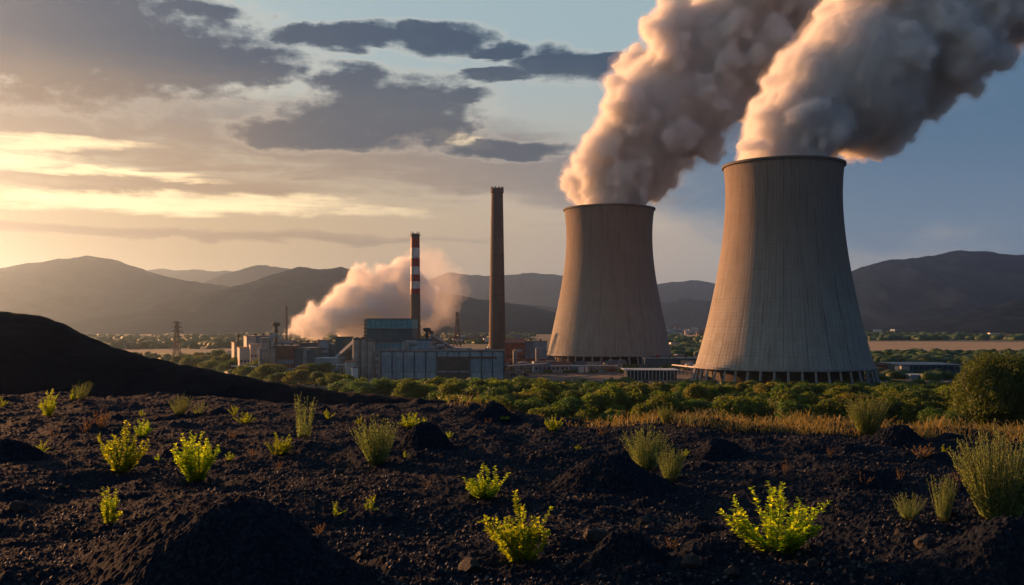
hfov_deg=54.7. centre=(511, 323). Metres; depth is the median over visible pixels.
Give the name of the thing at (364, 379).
tree
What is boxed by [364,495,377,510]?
leafy shrub
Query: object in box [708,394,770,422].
tree
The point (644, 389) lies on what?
tree
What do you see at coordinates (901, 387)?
tree
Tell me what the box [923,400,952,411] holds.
tree
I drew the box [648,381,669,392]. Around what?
tree
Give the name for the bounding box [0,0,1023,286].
sky
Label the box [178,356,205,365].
tree
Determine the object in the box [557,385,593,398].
tree
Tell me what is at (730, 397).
tree
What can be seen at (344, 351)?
conveyor
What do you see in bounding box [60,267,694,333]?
mountain
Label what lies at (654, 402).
tree
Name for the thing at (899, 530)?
rock
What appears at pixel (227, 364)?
tree
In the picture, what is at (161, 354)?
field
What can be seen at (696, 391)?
tree
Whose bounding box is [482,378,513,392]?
tree
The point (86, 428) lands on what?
dry weed
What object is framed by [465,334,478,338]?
house
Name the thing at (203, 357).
tree
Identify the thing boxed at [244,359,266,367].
tree
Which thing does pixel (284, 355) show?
brick hall
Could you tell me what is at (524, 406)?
tree
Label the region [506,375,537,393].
tree
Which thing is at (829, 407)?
tree
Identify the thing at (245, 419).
leafy shrub
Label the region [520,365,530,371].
house
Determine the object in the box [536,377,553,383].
tree
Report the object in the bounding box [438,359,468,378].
loading door
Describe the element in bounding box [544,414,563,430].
leafy shrub
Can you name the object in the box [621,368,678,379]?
pavilion
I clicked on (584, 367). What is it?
pipe bridge
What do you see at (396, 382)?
tree
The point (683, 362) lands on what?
flat building
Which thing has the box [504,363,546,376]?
pipe bridge
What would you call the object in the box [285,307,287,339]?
lattice mast
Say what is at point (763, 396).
tree
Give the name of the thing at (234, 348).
factory building
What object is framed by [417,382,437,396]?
tree
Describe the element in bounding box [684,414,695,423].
feathery bush
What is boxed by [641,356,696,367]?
factory building
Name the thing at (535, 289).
mountain
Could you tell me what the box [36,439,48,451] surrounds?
leafy shrub
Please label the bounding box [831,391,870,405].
tree
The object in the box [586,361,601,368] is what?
flat building
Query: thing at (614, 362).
house
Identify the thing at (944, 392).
tree
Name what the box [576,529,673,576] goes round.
soil mound
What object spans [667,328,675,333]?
flat building
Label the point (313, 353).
brick hall
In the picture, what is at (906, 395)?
tree
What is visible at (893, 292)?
mountain
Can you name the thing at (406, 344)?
duct
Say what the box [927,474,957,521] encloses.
feathery bush
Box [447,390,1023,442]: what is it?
grass
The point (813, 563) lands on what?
rock
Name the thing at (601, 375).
yard
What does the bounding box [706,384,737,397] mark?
tree
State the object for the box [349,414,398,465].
feathery bush
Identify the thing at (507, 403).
tree
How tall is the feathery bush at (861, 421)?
0.816 m
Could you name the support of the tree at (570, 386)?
on the ground at (547, 337)
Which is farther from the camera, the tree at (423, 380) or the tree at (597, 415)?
the tree at (423, 380)
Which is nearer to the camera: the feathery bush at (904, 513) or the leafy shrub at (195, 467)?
the feathery bush at (904, 513)
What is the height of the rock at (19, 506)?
0.142 m
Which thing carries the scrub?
on the ground at (547, 337)
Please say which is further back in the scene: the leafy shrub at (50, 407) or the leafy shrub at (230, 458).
the leafy shrub at (50, 407)
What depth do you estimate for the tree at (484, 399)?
280.83 m
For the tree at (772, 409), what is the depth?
282.34 m
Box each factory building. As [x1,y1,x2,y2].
[232,342,239,360]
[237,347,248,365]
[244,336,255,346]
[246,333,280,360]
[249,344,260,362]
[277,340,298,344]
[299,341,317,346]
[314,357,344,372]
[319,340,331,356]
[330,344,352,360]
[335,336,353,368]
[505,338,524,366]
[525,339,546,358]
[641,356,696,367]
[894,365,909,370]
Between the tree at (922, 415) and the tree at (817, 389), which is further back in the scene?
the tree at (817, 389)
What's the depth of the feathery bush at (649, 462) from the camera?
13.67 m
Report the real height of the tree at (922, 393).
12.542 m
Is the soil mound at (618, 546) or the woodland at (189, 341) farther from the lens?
the woodland at (189, 341)
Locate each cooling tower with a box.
[547,203,671,365]
[689,155,881,384]
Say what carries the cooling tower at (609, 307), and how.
on the yard at (601, 375)
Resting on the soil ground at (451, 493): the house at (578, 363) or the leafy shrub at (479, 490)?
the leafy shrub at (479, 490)
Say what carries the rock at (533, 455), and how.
on the soil ground at (451, 493)
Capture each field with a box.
[123,346,217,349]
[157,352,225,355]
[868,342,1023,351]
[947,339,1023,341]
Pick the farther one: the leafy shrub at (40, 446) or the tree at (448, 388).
the tree at (448, 388)
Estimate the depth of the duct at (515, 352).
634.96 m
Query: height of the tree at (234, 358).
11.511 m
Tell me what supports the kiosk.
on the yard at (601, 375)
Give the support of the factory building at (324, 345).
on the yard at (601, 375)
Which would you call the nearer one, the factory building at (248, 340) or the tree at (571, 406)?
the tree at (571, 406)
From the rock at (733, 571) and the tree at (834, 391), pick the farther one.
the tree at (834, 391)
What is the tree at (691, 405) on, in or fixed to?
on the ground at (547, 337)
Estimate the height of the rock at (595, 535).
0.140 m
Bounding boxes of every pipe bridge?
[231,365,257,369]
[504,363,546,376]
[550,365,617,372]
[671,364,699,375]
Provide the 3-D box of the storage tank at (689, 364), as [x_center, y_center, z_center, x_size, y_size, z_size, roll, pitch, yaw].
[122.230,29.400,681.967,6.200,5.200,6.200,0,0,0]
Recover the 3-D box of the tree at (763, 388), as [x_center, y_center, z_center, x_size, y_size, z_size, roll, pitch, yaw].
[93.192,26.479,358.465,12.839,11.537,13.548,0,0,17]
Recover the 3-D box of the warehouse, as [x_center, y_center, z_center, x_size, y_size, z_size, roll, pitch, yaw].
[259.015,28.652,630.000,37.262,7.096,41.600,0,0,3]
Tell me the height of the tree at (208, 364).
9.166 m
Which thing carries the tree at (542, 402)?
on the ground at (547, 337)
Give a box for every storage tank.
[578,366,587,372]
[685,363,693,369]
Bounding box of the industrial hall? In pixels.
[376,348,504,378]
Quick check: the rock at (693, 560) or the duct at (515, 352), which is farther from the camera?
the duct at (515, 352)
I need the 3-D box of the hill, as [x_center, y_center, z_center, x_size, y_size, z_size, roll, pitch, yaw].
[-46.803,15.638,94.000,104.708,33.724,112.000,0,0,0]
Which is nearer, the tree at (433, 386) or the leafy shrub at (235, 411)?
the leafy shrub at (235, 411)
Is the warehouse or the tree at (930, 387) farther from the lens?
the warehouse
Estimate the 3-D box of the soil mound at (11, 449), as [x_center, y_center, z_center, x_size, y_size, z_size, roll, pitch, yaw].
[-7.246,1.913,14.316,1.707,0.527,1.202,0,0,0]
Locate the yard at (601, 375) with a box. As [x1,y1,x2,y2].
[291,356,956,389]
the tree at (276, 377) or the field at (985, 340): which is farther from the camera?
the field at (985, 340)
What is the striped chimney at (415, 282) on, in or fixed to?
on the yard at (601, 375)
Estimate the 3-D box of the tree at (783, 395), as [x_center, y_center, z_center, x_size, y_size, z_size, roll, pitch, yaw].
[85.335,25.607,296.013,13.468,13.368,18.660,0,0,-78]
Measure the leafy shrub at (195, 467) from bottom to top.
0.684 m
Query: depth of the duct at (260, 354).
591.06 m
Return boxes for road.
[638,380,678,381]
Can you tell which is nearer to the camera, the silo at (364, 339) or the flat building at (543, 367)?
the silo at (364, 339)
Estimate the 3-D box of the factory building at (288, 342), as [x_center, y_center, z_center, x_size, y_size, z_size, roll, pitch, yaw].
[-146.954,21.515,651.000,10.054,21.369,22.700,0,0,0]
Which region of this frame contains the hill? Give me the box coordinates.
[0,311,446,405]
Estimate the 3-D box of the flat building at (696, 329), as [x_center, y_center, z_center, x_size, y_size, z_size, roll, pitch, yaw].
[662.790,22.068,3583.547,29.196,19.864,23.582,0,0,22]
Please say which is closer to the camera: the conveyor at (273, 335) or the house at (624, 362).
the conveyor at (273, 335)
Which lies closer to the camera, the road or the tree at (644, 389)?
the tree at (644, 389)
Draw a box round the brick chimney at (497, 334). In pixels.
[489,186,505,373]
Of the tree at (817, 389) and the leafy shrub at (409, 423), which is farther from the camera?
the tree at (817, 389)
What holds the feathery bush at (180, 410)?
on the soil ground at (451, 493)
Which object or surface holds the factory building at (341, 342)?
on the yard at (601, 375)
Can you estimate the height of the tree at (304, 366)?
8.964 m
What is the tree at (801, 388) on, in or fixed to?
on the ground at (547, 337)
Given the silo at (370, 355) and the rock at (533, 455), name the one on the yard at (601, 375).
the silo at (370, 355)
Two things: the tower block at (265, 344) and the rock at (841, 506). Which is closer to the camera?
the rock at (841, 506)
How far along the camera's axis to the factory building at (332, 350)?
650.00 m
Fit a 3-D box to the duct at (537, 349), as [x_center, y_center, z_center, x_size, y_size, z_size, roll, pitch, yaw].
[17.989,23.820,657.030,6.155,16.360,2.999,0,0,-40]
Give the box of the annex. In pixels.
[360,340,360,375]
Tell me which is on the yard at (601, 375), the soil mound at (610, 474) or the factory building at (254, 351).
the factory building at (254, 351)
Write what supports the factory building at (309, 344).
on the yard at (601, 375)
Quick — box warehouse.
[880,362,960,373]
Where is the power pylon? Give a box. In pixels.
[170,321,182,355]
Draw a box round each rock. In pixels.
[8,501,27,511]
[334,468,343,473]
[355,550,367,558]
[458,557,481,573]
[529,453,536,458]
[583,528,608,542]
[636,517,650,524]
[680,553,702,568]
[723,565,739,576]
[805,559,818,567]
[836,503,846,509]
[893,528,905,534]
[913,533,934,548]
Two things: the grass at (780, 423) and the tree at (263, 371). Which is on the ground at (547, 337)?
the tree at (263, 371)
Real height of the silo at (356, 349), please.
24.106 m
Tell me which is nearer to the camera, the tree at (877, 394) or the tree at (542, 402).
the tree at (542, 402)
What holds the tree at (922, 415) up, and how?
on the ground at (547, 337)
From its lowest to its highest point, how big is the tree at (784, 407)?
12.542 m
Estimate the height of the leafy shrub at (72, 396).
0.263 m
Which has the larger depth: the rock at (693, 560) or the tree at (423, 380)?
the tree at (423, 380)
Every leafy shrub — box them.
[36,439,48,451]
[38,389,57,416]
[70,390,80,399]
[97,420,150,472]
[99,486,123,524]
[133,419,154,435]
[170,430,221,481]
[225,451,234,460]
[228,405,238,415]
[232,412,256,422]
[264,433,293,454]
[323,411,334,418]
[331,501,346,514]
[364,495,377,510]
[398,412,426,427]
[462,462,508,498]
[476,490,553,563]
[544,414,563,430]
[717,480,832,553]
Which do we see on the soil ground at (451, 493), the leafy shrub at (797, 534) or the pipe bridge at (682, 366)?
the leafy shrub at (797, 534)
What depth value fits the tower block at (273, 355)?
598.11 m
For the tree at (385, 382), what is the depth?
403.92 m
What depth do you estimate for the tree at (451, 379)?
409.72 m
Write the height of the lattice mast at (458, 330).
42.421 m
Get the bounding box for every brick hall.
[273,343,300,370]
[294,347,321,368]
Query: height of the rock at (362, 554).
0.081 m
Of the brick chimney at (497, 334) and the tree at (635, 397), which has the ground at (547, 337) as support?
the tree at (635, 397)
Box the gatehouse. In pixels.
[351,367,358,377]
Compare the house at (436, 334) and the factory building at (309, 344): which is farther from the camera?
the house at (436, 334)
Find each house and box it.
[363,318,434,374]
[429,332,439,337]
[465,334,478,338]
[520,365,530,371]
[550,362,569,372]
[570,361,585,367]
[603,361,622,368]
[606,366,615,371]
[609,360,626,364]
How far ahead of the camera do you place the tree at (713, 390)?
361.75 m
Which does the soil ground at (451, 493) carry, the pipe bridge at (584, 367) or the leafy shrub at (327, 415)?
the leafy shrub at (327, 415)
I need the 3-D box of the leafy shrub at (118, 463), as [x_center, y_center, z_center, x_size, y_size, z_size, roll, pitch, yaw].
[-5.390,1.688,13.533,0.726,0.735,0.609,0,0,25]
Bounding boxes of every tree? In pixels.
[170,355,185,362]
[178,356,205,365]
[194,355,213,359]
[197,359,220,369]
[210,353,231,362]
[211,349,226,355]
[216,360,236,370]
[231,355,237,364]
[232,365,254,374]
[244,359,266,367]
[248,363,279,379]
[260,363,286,372]
[264,373,295,382]
[281,369,313,384]
[293,364,313,372]
[303,371,324,386]
[306,361,334,374]
[314,372,343,386]
[326,378,353,391]
[339,380,368,391]
[341,374,358,379]
[345,380,389,394]
[354,377,369,382]
[368,377,395,395]
[390,379,407,389]
[391,378,431,398]
[417,376,445,382]
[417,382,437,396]
[422,377,443,385]
[422,391,438,399]
[436,380,477,399]
[444,394,472,400]
[446,377,459,382]
[450,379,468,389]
[460,394,509,402]
[461,379,489,391]
[466,384,508,398]
[467,377,498,385]
[475,391,515,403]
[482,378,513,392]
[485,395,517,410]
[504,391,538,400]
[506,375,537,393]
[515,397,545,412]
[518,379,563,404]
[525,397,550,405]
[528,405,571,417]
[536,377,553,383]
[544,395,588,417]
[549,380,581,404]
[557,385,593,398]
[572,410,597,422]
[582,380,608,390]
[582,382,630,414]
[585,405,602,419]
[595,412,630,422]
[604,408,630,421]
[615,382,629,387]
[622,389,647,412]
[623,382,655,401]
[630,391,685,420]
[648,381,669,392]
[648,388,686,401]
[672,398,715,417]
[676,380,699,391]
[682,383,711,401]
[683,385,720,401]
[700,381,712,385]
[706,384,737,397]
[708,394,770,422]
[714,391,740,399]
[717,395,739,419]
[735,382,749,392]
[738,387,755,397]
[744,391,771,398]
[753,382,782,394]
[755,393,770,400]
[759,404,780,420]
[762,396,774,402]
[765,387,822,405]
[767,399,825,424]
[769,383,815,397]
[783,380,811,390]
[809,383,827,395]
[811,394,865,422]
[815,393,833,397]
[822,386,855,395]
[826,382,841,389]
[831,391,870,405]
[844,384,871,394]
[856,390,883,399]
[859,394,911,425]
[870,382,911,394]
[875,385,902,394]
[875,390,914,401]
[901,385,940,401]
[901,397,930,425]
[909,383,936,390]
[913,405,949,426]
[915,410,976,428]
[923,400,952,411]
[929,385,957,403]
[931,395,945,402]
[935,383,949,386]
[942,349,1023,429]
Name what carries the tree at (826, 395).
on the ground at (547, 337)
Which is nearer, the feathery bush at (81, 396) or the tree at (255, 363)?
the feathery bush at (81, 396)
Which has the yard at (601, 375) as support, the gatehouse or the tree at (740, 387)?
the gatehouse
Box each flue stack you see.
[272,322,279,345]
[423,328,430,337]
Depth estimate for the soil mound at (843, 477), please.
11.81 m
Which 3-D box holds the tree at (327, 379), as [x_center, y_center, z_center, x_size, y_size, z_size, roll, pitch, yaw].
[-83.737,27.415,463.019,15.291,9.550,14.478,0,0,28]
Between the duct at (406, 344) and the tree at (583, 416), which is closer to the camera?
the tree at (583, 416)
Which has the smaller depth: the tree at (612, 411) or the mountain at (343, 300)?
the tree at (612, 411)
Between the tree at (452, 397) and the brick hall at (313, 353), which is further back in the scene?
the brick hall at (313, 353)
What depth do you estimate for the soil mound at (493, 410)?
20.49 m
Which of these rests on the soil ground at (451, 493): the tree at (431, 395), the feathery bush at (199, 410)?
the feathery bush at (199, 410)
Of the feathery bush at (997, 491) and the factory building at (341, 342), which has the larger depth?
the factory building at (341, 342)
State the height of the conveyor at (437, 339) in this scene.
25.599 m
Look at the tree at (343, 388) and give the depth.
418.10 m
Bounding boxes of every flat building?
[521,359,545,361]
[532,361,551,372]
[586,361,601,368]
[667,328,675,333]
[680,360,693,364]
[691,327,699,332]
[875,364,887,367]
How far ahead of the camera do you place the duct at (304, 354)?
595.37 m
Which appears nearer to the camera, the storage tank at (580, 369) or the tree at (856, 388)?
the tree at (856, 388)
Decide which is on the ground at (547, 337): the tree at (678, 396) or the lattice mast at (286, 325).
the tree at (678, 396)
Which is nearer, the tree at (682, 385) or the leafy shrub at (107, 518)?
the leafy shrub at (107, 518)
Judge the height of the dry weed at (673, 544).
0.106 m
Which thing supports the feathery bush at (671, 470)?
on the soil ground at (451, 493)
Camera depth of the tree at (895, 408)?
257.23 m
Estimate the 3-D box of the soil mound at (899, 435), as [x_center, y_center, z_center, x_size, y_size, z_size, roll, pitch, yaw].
[6.369,1.906,16.460,1.456,0.477,1.025,0,0,0]
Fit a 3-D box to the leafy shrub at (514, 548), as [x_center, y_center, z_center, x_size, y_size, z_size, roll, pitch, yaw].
[0.037,1.699,8.351,0.527,0.639,0.869,0,0,31]
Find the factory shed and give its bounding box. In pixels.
[904,374,919,379]
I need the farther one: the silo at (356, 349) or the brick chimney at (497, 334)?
the brick chimney at (497, 334)
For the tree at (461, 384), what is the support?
on the ground at (547, 337)
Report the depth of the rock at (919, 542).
8.49 m
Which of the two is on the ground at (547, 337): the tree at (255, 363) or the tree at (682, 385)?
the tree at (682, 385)
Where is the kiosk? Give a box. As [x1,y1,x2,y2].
[345,361,354,374]
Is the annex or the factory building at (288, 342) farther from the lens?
the factory building at (288, 342)
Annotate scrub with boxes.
[162,354,944,403]
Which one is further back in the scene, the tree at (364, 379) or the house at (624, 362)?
the house at (624, 362)
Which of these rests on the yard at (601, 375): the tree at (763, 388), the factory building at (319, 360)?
the factory building at (319, 360)
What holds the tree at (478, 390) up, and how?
on the ground at (547, 337)
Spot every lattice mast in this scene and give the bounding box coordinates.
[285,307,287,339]
[453,312,460,346]
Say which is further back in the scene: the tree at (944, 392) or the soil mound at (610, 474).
the tree at (944, 392)
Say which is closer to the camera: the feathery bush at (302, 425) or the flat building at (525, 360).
the feathery bush at (302, 425)
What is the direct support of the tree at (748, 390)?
on the ground at (547, 337)
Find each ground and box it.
[0,391,1023,584]
[96,329,1023,429]
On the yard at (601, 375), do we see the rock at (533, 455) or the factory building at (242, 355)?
the factory building at (242, 355)
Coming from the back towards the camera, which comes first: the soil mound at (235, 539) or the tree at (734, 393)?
the tree at (734, 393)
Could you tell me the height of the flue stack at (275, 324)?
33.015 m
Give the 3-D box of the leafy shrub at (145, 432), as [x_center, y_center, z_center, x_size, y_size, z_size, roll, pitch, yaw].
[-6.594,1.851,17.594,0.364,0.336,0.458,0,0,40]
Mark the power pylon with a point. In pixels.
(177, 337)
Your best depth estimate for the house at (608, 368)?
655.82 m
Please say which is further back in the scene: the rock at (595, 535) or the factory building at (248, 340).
the factory building at (248, 340)
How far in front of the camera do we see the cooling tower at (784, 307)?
521.63 m
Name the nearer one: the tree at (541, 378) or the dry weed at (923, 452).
the dry weed at (923, 452)
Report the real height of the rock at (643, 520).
0.106 m
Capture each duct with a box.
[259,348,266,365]
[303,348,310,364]
[402,340,416,349]
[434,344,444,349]
[512,349,522,373]
[535,347,543,360]
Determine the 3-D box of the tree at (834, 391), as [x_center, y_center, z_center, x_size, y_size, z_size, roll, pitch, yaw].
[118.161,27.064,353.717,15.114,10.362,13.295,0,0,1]
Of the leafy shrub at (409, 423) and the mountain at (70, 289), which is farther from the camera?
the mountain at (70, 289)
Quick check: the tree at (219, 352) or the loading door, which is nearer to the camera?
the loading door
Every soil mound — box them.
[0,438,50,462]
[57,494,380,584]
[394,421,457,450]
[465,400,524,423]
[540,453,682,499]
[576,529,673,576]
[686,437,751,461]
[806,466,905,490]
[866,424,923,446]
[901,515,1023,584]
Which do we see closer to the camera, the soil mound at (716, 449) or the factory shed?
the soil mound at (716, 449)
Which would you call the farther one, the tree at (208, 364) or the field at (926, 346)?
the field at (926, 346)
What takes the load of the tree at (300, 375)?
on the ground at (547, 337)
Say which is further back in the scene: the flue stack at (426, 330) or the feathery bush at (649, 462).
the flue stack at (426, 330)
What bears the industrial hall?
on the yard at (601, 375)
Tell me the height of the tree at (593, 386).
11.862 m
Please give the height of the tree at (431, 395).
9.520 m
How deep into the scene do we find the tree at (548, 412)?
263.49 m
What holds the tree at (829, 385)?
on the ground at (547, 337)
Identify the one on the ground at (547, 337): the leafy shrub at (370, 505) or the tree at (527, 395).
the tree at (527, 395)
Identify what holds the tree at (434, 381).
on the ground at (547, 337)
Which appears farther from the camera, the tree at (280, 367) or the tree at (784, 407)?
the tree at (280, 367)
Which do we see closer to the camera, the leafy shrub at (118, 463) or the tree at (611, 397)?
the leafy shrub at (118, 463)
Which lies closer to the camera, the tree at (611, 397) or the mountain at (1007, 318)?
the tree at (611, 397)
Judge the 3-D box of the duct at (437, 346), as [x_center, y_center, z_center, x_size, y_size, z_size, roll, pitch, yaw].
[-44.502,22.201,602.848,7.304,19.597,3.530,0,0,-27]
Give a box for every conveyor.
[259,332,276,353]
[334,340,352,360]
[429,334,456,348]
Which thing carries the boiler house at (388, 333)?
on the yard at (601, 375)
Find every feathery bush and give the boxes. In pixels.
[72,381,93,398]
[167,394,192,414]
[190,401,209,414]
[294,394,316,439]
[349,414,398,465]
[620,423,669,470]
[654,443,686,481]
[657,402,676,423]
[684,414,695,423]
[843,391,891,435]
[890,493,926,520]
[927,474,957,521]
[948,418,1023,519]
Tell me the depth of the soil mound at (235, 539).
7.15 m
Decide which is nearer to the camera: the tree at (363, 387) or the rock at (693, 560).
the rock at (693, 560)
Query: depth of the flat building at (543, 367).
647.90 m
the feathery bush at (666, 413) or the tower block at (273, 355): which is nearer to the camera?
the feathery bush at (666, 413)
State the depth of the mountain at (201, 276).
9201.22 m
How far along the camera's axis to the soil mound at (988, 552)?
7.55 m
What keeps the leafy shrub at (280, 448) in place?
on the soil ground at (451, 493)
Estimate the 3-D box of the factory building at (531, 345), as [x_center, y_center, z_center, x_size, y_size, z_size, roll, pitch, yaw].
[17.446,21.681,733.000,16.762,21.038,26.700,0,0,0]
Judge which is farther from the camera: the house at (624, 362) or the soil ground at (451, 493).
the house at (624, 362)
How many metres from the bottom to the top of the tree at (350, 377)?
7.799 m
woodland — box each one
[82,331,535,360]
[668,329,1023,380]
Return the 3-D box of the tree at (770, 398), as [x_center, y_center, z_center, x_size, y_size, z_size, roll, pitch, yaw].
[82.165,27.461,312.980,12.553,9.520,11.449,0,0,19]
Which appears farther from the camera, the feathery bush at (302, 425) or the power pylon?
the power pylon
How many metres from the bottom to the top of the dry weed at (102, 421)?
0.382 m
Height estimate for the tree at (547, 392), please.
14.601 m
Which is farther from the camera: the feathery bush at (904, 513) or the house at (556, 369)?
the house at (556, 369)
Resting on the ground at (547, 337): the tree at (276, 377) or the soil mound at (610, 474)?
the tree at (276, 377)
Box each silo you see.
[352,337,360,375]
[361,336,368,376]
[367,339,374,377]
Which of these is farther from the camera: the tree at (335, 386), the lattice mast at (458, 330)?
the lattice mast at (458, 330)
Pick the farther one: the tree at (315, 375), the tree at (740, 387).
the tree at (315, 375)
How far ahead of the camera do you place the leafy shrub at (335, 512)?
10.06 m
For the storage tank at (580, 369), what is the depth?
647.13 m
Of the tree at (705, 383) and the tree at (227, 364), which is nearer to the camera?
the tree at (705, 383)
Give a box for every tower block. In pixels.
[260,337,269,363]
[270,347,275,363]
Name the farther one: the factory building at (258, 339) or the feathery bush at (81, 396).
the factory building at (258, 339)
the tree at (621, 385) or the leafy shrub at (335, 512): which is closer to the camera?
the leafy shrub at (335, 512)
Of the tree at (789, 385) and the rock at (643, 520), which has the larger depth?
the tree at (789, 385)
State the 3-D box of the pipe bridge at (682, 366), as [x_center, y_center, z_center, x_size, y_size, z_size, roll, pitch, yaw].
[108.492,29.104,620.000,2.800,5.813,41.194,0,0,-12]
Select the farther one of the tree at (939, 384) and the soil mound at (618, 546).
the tree at (939, 384)
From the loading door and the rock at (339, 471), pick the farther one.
the loading door
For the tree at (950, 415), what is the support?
on the ground at (547, 337)
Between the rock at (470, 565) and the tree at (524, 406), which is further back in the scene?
the tree at (524, 406)
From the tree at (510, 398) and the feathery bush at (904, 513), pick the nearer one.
the feathery bush at (904, 513)
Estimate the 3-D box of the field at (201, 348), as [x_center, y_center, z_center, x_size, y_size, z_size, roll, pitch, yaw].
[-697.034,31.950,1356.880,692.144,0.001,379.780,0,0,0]
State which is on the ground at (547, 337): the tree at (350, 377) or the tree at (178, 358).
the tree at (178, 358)
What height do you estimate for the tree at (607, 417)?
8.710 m
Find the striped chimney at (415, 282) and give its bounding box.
[410,231,420,338]
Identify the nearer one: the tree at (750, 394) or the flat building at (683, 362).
the tree at (750, 394)
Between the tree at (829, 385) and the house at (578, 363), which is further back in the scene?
the house at (578, 363)
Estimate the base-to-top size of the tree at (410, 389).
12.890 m
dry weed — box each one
[79,419,94,432]
[93,409,109,429]
[665,537,677,549]
[912,444,935,456]
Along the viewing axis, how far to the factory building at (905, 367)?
602.00 m
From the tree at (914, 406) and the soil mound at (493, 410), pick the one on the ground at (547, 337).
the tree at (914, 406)
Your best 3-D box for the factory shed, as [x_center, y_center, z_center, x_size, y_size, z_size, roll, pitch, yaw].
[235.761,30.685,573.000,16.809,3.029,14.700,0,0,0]
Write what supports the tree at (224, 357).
on the ground at (547, 337)
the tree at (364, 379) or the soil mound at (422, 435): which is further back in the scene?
the tree at (364, 379)
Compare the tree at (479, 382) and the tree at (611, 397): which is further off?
the tree at (479, 382)
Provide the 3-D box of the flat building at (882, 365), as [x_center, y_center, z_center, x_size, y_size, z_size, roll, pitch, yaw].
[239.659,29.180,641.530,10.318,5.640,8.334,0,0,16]
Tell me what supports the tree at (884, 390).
on the ground at (547, 337)
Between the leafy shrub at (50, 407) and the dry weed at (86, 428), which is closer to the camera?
the dry weed at (86, 428)
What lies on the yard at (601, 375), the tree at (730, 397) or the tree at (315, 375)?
the tree at (315, 375)
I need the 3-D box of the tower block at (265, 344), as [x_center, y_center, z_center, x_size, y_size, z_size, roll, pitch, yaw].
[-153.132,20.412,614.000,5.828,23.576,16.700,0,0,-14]
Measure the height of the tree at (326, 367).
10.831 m
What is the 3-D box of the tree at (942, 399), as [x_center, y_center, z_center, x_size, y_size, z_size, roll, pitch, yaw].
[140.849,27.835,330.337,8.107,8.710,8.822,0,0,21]
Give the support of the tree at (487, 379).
on the ground at (547, 337)
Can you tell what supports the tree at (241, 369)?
on the ground at (547, 337)
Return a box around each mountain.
[0,255,229,321]
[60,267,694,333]
[146,269,232,282]
[204,265,289,286]
[409,272,714,306]
[520,299,711,328]
[852,250,1023,329]
[865,299,1023,333]

